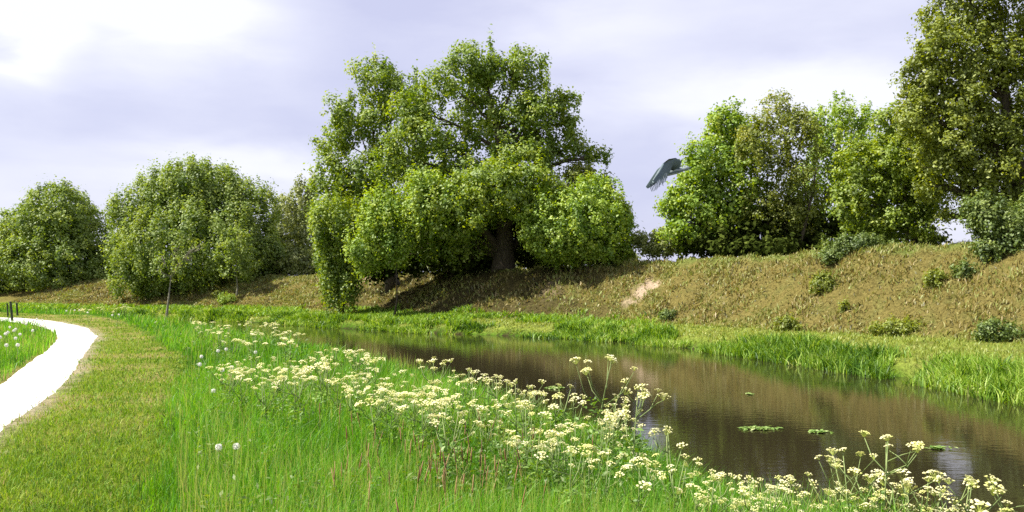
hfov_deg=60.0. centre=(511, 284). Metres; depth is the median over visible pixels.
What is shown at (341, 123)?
oak tree
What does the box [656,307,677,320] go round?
leafy plant
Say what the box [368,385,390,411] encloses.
cow parsley
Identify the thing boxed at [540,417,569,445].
cow parsley
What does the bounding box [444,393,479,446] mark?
cow parsley
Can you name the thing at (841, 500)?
cow parsley
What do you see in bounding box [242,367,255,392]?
cow parsley
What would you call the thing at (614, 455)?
cow parsley
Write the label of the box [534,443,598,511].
cow parsley
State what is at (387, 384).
cow parsley
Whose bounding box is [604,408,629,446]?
cow parsley
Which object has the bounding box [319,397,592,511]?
seed grass
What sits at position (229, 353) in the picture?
cow parsley
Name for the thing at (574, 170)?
dome shrub
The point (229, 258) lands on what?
sapling
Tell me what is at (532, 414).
cow parsley
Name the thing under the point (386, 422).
cow parsley
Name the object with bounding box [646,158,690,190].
bird
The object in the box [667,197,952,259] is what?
dark hedge
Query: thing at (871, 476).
cow parsley
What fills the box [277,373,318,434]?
cow parsley
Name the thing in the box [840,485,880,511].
cow parsley
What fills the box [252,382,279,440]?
cow parsley
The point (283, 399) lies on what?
cow parsley
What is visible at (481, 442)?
cow parsley
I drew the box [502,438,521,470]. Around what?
cow parsley
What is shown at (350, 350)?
cow parsley
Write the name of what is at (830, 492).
cow parsley
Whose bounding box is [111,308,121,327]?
cow parsley
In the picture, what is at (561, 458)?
cow parsley
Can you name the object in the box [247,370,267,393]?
cow parsley
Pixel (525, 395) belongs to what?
cow parsley
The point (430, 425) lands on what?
cow parsley
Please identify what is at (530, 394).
cow parsley
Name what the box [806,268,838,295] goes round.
leafy plant
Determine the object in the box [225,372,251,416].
cow parsley
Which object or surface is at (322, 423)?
meadow grass
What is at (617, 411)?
cow parsley
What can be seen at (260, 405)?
cow parsley
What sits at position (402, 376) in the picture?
cow parsley
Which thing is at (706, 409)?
water
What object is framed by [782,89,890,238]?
sparse tree
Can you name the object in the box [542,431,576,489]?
cow parsley
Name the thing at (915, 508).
cow parsley
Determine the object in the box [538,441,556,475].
cow parsley
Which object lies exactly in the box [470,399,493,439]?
cow parsley
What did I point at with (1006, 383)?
reeds
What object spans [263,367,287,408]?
cow parsley
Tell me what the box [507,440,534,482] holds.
cow parsley
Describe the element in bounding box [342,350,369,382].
cow parsley
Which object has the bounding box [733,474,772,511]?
cow parsley
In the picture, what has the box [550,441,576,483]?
cow parsley
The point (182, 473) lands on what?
flowering grass
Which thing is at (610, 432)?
cow parsley
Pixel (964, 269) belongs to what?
leafy plant
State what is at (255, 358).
cow parsley
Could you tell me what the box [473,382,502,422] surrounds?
cow parsley
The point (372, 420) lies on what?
cow parsley
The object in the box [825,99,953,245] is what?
hawthorn tree
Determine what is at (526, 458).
cow parsley
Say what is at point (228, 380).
cow parsley
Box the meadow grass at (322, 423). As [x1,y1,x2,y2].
[0,305,957,511]
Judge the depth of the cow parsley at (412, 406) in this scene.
9.40 m
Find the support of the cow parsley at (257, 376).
on the ground at (908, 366)
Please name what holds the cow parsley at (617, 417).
on the ground at (908, 366)
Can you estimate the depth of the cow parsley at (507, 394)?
11.20 m
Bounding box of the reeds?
[0,304,1023,406]
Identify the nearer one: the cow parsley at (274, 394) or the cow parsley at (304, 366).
the cow parsley at (274, 394)
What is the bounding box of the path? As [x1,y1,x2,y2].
[0,317,97,431]
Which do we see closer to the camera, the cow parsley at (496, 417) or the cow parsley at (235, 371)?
the cow parsley at (496, 417)
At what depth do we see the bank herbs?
47.69 m
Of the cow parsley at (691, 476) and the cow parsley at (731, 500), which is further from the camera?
the cow parsley at (691, 476)
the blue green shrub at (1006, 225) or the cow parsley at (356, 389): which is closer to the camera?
the cow parsley at (356, 389)
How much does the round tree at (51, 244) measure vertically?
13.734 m
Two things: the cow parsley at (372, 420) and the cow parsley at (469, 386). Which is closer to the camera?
the cow parsley at (372, 420)
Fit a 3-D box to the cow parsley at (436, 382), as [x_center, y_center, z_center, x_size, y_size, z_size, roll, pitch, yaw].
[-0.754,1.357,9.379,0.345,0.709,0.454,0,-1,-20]
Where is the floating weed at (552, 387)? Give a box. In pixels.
[545,386,564,389]
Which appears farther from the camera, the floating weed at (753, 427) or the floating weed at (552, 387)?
the floating weed at (552, 387)
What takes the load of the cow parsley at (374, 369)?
on the ground at (908, 366)
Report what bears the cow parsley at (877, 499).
on the ground at (908, 366)
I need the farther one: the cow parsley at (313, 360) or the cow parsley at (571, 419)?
the cow parsley at (313, 360)
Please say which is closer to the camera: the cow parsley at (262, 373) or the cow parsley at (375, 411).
the cow parsley at (375, 411)
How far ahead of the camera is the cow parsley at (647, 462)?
6.08 m
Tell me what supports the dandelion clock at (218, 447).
on the ground at (908, 366)
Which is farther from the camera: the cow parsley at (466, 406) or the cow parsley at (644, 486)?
the cow parsley at (466, 406)
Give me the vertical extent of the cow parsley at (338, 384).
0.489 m
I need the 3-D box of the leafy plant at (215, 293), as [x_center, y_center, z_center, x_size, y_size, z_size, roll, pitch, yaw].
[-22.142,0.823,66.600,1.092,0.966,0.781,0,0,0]
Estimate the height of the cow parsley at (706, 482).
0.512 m
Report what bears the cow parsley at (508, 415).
on the ground at (908, 366)
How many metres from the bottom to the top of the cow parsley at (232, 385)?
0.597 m
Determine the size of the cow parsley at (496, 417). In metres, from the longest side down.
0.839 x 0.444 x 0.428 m
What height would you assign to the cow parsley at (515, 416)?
0.865 m
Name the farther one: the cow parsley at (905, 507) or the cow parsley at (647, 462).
the cow parsley at (647, 462)
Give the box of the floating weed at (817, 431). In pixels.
[808,429,833,433]
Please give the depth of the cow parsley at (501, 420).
8.64 m
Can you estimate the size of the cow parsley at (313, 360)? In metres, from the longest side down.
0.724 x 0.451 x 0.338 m
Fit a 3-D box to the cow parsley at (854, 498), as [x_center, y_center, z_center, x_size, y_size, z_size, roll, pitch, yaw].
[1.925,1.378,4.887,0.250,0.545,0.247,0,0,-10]
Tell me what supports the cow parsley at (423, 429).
on the ground at (908, 366)
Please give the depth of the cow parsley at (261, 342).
20.57 m
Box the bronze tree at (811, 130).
[730,87,834,256]
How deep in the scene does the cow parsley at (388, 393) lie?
8.62 m
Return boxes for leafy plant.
[211,290,221,298]
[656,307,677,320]
[772,312,802,330]
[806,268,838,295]
[837,295,849,312]
[861,313,928,335]
[922,263,949,287]
[948,254,979,278]
[969,314,1023,342]
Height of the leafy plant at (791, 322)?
1.217 m
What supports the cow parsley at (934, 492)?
on the ground at (908, 366)
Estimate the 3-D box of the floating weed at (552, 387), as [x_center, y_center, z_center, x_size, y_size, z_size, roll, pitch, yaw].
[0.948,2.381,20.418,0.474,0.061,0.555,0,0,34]
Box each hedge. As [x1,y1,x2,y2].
[252,242,640,275]
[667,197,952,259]
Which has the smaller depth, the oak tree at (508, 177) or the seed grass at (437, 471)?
the seed grass at (437, 471)
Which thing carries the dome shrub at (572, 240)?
on the ground at (908, 366)
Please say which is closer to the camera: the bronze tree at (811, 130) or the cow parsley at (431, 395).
the cow parsley at (431, 395)
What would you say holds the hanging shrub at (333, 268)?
on the ground at (908, 366)
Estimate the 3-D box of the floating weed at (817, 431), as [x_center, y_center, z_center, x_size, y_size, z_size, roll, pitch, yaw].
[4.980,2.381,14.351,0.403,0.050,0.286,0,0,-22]
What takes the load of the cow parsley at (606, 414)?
on the ground at (908, 366)
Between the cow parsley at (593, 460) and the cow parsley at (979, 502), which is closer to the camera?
the cow parsley at (979, 502)
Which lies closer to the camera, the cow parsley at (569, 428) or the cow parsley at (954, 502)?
the cow parsley at (954, 502)
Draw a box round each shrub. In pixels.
[305,176,374,314]
[340,162,478,314]
[359,204,566,292]
[512,164,648,273]
[554,157,616,265]
[631,227,688,260]
[814,223,908,266]
[949,187,1023,264]
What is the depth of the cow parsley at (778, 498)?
4.88 m
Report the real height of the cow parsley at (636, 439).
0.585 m
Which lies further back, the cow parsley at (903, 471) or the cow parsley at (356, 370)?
the cow parsley at (356, 370)
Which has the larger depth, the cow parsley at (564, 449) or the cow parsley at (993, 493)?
the cow parsley at (564, 449)
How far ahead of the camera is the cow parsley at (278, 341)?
21.09 m
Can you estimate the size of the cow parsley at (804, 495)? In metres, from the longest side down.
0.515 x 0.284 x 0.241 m
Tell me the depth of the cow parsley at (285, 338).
16.38 m
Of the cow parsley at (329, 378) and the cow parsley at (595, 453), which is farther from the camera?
the cow parsley at (329, 378)
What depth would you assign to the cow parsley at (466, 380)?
10.60 m
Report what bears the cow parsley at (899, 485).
on the ground at (908, 366)
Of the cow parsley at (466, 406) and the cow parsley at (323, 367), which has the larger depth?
the cow parsley at (323, 367)
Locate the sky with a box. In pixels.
[0,0,1023,268]
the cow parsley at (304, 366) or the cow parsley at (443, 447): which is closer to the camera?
the cow parsley at (443, 447)
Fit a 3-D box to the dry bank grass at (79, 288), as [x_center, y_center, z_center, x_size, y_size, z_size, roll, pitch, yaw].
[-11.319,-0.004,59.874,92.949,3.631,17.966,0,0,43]
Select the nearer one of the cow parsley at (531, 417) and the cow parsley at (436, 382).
the cow parsley at (531, 417)
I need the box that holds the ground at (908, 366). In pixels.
[0,242,1023,511]
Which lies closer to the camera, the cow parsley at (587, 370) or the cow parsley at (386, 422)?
the cow parsley at (587, 370)
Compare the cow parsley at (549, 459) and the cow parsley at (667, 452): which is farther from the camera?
the cow parsley at (549, 459)
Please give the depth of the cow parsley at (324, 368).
13.06 m
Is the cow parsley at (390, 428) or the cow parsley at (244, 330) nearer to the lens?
the cow parsley at (390, 428)
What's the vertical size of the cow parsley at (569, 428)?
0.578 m
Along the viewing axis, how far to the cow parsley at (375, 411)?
8.92 m
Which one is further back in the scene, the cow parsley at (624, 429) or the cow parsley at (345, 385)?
the cow parsley at (345, 385)
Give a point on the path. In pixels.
(39, 376)
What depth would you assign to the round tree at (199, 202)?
69.75 m
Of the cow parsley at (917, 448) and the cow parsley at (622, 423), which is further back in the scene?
the cow parsley at (622, 423)
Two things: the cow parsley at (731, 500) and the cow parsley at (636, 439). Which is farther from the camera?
the cow parsley at (636, 439)
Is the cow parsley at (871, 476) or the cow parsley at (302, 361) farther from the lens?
the cow parsley at (302, 361)
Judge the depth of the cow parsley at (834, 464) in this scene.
4.92 m
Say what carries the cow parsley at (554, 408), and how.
on the ground at (908, 366)
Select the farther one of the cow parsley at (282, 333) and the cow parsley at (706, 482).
the cow parsley at (282, 333)
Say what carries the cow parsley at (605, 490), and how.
on the ground at (908, 366)
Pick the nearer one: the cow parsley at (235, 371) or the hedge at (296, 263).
the cow parsley at (235, 371)
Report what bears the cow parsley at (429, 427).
on the ground at (908, 366)
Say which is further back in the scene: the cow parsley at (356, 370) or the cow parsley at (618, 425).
the cow parsley at (356, 370)
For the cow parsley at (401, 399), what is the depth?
9.48 m
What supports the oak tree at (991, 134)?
on the ground at (908, 366)
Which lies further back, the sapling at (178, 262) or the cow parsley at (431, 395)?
the sapling at (178, 262)
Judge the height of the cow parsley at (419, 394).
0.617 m
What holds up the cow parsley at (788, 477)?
on the ground at (908, 366)
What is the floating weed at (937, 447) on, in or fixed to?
on the water
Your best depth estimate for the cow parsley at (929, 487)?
4.94 m
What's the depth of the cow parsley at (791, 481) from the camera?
5.03 m
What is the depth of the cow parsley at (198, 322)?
23.46 m
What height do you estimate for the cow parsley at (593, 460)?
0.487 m
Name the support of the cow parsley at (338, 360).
on the ground at (908, 366)
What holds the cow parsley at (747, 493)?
on the ground at (908, 366)
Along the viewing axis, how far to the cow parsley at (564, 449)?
7.53 m
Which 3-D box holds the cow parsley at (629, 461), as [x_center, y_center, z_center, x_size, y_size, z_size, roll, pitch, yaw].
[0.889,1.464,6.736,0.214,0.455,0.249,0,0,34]
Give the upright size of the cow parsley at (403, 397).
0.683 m
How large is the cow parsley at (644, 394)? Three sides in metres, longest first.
0.958 x 0.524 x 0.440 m
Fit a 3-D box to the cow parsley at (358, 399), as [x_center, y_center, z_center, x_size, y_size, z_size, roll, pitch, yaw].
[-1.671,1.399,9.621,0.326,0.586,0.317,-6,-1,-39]
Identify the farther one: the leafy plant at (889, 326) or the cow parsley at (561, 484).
the leafy plant at (889, 326)
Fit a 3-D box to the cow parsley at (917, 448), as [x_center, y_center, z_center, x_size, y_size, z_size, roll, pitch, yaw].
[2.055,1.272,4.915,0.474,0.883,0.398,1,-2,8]
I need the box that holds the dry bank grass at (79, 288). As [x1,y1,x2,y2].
[12,237,1023,342]
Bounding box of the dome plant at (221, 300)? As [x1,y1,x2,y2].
[217,290,237,305]
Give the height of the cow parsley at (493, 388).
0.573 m
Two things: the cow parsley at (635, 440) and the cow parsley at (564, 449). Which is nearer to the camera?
the cow parsley at (564, 449)
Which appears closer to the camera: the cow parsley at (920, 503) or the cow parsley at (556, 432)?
the cow parsley at (920, 503)
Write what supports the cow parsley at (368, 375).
on the ground at (908, 366)
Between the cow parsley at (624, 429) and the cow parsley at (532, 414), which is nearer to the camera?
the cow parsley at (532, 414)
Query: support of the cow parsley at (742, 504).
on the ground at (908, 366)
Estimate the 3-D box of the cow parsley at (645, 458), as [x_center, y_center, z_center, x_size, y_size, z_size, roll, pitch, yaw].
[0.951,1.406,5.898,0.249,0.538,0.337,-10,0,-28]
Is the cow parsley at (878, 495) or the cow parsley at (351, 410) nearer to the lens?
the cow parsley at (878, 495)
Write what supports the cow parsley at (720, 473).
on the ground at (908, 366)
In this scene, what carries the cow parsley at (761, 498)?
on the ground at (908, 366)
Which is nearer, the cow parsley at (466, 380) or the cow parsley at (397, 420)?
the cow parsley at (397, 420)
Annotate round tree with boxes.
[0,173,122,294]
[99,151,288,302]
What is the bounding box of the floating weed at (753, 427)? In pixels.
[738,425,781,430]
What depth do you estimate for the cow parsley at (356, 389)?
10.73 m
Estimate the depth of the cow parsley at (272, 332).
22.39 m
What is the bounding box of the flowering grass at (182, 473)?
[158,316,827,511]
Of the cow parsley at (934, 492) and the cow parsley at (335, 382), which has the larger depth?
the cow parsley at (335, 382)
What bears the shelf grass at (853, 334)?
on the ground at (908, 366)
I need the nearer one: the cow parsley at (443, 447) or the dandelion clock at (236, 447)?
the cow parsley at (443, 447)
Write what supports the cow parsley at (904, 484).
on the ground at (908, 366)
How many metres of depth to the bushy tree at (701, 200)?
45.38 m
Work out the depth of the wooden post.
38.56 m
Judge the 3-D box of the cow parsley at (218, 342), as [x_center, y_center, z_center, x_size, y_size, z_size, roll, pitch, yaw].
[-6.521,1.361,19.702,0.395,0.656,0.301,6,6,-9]
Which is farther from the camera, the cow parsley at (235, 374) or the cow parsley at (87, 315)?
the cow parsley at (87, 315)
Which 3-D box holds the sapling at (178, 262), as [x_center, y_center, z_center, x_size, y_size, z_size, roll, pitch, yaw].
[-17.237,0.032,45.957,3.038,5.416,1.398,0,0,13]
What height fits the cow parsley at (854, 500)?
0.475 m
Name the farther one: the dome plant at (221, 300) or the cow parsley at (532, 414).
the dome plant at (221, 300)
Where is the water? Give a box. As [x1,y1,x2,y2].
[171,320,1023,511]
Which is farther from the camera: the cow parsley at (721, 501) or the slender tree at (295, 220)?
the slender tree at (295, 220)
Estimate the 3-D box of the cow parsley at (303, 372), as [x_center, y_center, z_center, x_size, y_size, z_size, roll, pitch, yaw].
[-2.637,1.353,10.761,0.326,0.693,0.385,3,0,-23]
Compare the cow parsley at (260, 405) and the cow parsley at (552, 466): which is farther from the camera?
the cow parsley at (260, 405)
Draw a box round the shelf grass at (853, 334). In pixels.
[13,301,1023,373]
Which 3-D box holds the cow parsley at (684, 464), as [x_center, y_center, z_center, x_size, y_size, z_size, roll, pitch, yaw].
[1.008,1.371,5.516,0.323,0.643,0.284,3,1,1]
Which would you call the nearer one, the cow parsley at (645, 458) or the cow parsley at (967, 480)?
the cow parsley at (967, 480)
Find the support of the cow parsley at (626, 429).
on the ground at (908, 366)
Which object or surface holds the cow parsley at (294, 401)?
on the ground at (908, 366)
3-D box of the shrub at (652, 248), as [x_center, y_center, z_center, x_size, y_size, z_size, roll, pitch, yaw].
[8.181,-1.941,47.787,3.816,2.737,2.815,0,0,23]
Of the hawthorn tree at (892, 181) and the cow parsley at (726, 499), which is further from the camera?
the hawthorn tree at (892, 181)
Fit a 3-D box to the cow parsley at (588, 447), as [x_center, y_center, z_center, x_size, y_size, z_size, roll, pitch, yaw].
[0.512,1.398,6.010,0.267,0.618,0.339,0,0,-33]
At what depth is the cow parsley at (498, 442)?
7.97 m
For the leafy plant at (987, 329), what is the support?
on the ground at (908, 366)
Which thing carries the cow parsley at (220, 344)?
on the ground at (908, 366)
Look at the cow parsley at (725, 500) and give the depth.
5.00 m
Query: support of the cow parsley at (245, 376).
on the ground at (908, 366)
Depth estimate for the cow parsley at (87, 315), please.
34.20 m
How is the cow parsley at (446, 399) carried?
on the ground at (908, 366)
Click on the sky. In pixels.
(91, 90)
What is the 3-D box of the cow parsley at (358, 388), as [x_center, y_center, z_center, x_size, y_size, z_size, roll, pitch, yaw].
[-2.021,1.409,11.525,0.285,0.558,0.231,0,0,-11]
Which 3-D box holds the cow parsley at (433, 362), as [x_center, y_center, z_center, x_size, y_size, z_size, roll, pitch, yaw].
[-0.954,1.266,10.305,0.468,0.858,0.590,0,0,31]
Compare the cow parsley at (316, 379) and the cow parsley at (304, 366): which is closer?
the cow parsley at (316, 379)
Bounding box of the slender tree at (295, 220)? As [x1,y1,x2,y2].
[271,170,322,269]
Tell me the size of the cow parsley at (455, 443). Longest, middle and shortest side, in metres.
0.799 x 0.425 x 0.416 m
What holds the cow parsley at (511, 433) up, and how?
on the ground at (908, 366)
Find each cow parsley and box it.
[80,308,93,324]
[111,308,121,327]
[192,321,205,344]
[206,364,232,408]
[211,331,229,357]
[212,331,226,355]
[214,370,248,411]
[217,367,237,399]
[219,372,237,408]
[224,338,245,363]
[225,361,242,399]
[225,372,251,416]
[236,320,250,340]
[236,366,251,388]
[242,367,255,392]
[243,341,267,373]
[245,366,266,385]
[246,332,263,357]
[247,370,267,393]
[251,377,271,418]
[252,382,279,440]
[253,333,266,352]
[257,363,270,387]
[258,378,286,413]
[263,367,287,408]
[264,322,279,344]
[270,375,299,422]
[272,375,312,428]
[273,331,281,352]
[277,337,292,365]
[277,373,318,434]
[279,340,298,374]
[281,330,297,358]
[282,368,307,412]
[291,365,314,389]
[293,369,317,398]
[299,359,316,388]
[303,362,332,415]
[305,376,324,407]
[310,354,331,378]
[310,357,331,393]
[315,362,339,413]
[320,368,338,393]
[324,348,337,371]
[324,378,350,419]
[330,348,343,373]
[330,377,344,397]
[339,376,351,407]
[341,388,362,433]
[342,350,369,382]
[346,353,368,384]
[346,371,367,399]
[346,374,372,414]
[346,386,370,416]
[347,349,367,383]
[351,378,366,404]
[354,398,393,453]
[355,389,398,443]
[360,357,386,400]
[363,383,393,413]
[367,389,395,432]
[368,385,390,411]
[373,398,399,443]
[375,377,388,397]
[375,396,407,450]
[376,386,391,416]
[384,391,414,431]
[390,403,409,444]
[393,370,414,390]
[396,398,446,464]
[397,391,427,450]
[399,391,411,428]
[400,392,418,422]
[415,392,442,431]
[415,403,437,438]
[416,356,455,409]
[419,386,448,438]
[420,403,442,444]
[426,402,485,494]
[427,379,453,427]
[427,397,459,454]
[427,411,471,489]
[437,403,453,430]
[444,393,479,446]
[448,376,465,400]
[449,405,467,445]
[453,378,470,409]
[456,377,491,437]
[459,370,487,414]
[465,368,479,390]
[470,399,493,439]
[471,425,488,461]
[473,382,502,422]
[477,375,514,445]
[479,420,508,466]
[488,374,503,402]
[489,399,514,447]
[491,430,519,490]
[492,400,539,459]
[500,379,514,408]
[500,379,545,453]
[500,390,546,446]
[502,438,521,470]
[504,399,551,480]
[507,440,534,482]
[511,429,565,500]
[512,428,556,489]
[516,385,543,410]
[516,392,547,447]
[519,390,543,433]
[533,440,573,490]
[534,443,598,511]
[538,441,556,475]
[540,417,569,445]
[541,437,555,484]
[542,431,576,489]
[544,384,586,441]
[544,392,565,438]
[549,430,579,469]
[549,442,567,484]
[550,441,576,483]
[555,422,587,471]
[557,393,587,444]
[563,423,583,462]
[564,354,636,446]
[568,444,608,509]
[569,454,599,493]
[582,423,614,485]
[584,410,628,471]
[587,461,632,511]
[590,450,627,494]
[597,416,628,469]
[598,394,629,450]
[598,419,623,455]
[604,403,642,452]
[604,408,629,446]
[604,433,628,470]
[605,384,670,483]
[610,412,628,448]
[612,413,638,449]
[614,460,665,511]
[617,447,645,487]
[618,418,643,457]
[624,423,657,454]
[629,460,656,497]
[630,453,670,508]
[649,426,692,499]
[653,469,695,511]
[657,453,702,511]
[675,485,709,511]
[686,473,745,511]
[692,469,724,511]
[699,497,740,511]
[703,475,732,511]
[707,495,739,511]
[708,486,749,511]
[729,498,761,511]
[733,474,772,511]
[737,481,767,508]
[745,489,773,511]
[746,495,782,511]
[751,484,802,511]
[758,475,794,511]
[771,490,821,511]
[779,479,818,511]
[805,447,882,511]
[823,489,866,511]
[824,487,856,510]
[824,497,875,511]
[834,430,924,511]
[834,481,885,511]
[840,473,917,511]
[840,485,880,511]
[859,490,898,511]
[867,482,906,511]
[875,468,951,511]
[878,471,948,511]
[881,481,924,511]
[886,476,979,511]
[889,504,936,511]
[895,503,918,511]
[904,492,952,511]
[922,492,974,511]
[930,471,1007,511]
[964,498,1014,511]
[983,474,1021,511]
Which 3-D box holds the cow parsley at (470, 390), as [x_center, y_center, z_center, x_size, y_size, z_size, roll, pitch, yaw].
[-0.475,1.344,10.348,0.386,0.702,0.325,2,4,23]
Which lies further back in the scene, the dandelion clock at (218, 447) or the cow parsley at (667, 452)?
the dandelion clock at (218, 447)
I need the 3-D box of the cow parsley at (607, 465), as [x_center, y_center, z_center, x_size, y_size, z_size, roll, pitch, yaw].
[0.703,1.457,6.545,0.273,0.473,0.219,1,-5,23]
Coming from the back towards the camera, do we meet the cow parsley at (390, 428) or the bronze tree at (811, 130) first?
the bronze tree at (811, 130)
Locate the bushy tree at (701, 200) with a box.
[652,95,782,258]
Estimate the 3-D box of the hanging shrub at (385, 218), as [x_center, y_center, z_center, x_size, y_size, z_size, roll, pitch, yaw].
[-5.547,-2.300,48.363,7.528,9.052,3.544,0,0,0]
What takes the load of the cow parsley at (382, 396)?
on the ground at (908, 366)
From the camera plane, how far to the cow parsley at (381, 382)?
11.26 m
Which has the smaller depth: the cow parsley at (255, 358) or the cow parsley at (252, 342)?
the cow parsley at (255, 358)
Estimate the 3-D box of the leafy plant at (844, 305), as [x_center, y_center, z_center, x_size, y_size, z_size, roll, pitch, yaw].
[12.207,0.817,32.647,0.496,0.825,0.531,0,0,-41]
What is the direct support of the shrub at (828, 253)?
on the ground at (908, 366)
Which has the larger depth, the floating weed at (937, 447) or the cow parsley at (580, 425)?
the floating weed at (937, 447)
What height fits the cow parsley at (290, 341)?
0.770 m
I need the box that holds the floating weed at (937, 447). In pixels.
[925,445,957,449]
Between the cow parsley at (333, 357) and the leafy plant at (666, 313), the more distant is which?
the leafy plant at (666, 313)
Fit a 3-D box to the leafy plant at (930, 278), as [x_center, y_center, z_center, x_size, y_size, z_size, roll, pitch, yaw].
[15.037,-0.152,31.331,1.048,1.227,0.868,0,0,35]
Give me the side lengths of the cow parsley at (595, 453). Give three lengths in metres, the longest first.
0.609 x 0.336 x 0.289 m
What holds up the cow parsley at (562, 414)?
on the ground at (908, 366)
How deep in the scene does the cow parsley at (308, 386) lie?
11.27 m
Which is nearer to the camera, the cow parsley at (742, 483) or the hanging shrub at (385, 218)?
the cow parsley at (742, 483)
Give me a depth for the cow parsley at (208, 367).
10.91 m
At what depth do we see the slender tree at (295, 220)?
78.83 m
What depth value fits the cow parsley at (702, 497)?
4.98 m
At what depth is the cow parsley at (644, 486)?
5.24 m
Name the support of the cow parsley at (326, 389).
on the ground at (908, 366)
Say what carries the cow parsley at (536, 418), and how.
on the ground at (908, 366)
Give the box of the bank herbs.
[0,301,675,332]
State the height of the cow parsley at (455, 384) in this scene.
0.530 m
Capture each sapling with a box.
[148,234,210,321]
[209,224,264,294]
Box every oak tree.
[301,43,432,293]
[362,24,614,272]
[886,0,1023,230]
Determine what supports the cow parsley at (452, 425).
on the ground at (908, 366)
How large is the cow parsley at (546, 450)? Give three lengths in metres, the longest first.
0.648 x 0.408 x 0.303 m
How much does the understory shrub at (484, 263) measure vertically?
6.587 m
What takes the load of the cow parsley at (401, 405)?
on the ground at (908, 366)
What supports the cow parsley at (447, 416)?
on the ground at (908, 366)
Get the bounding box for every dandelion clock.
[215,444,221,460]
[233,443,239,456]
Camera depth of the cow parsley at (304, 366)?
12.21 m

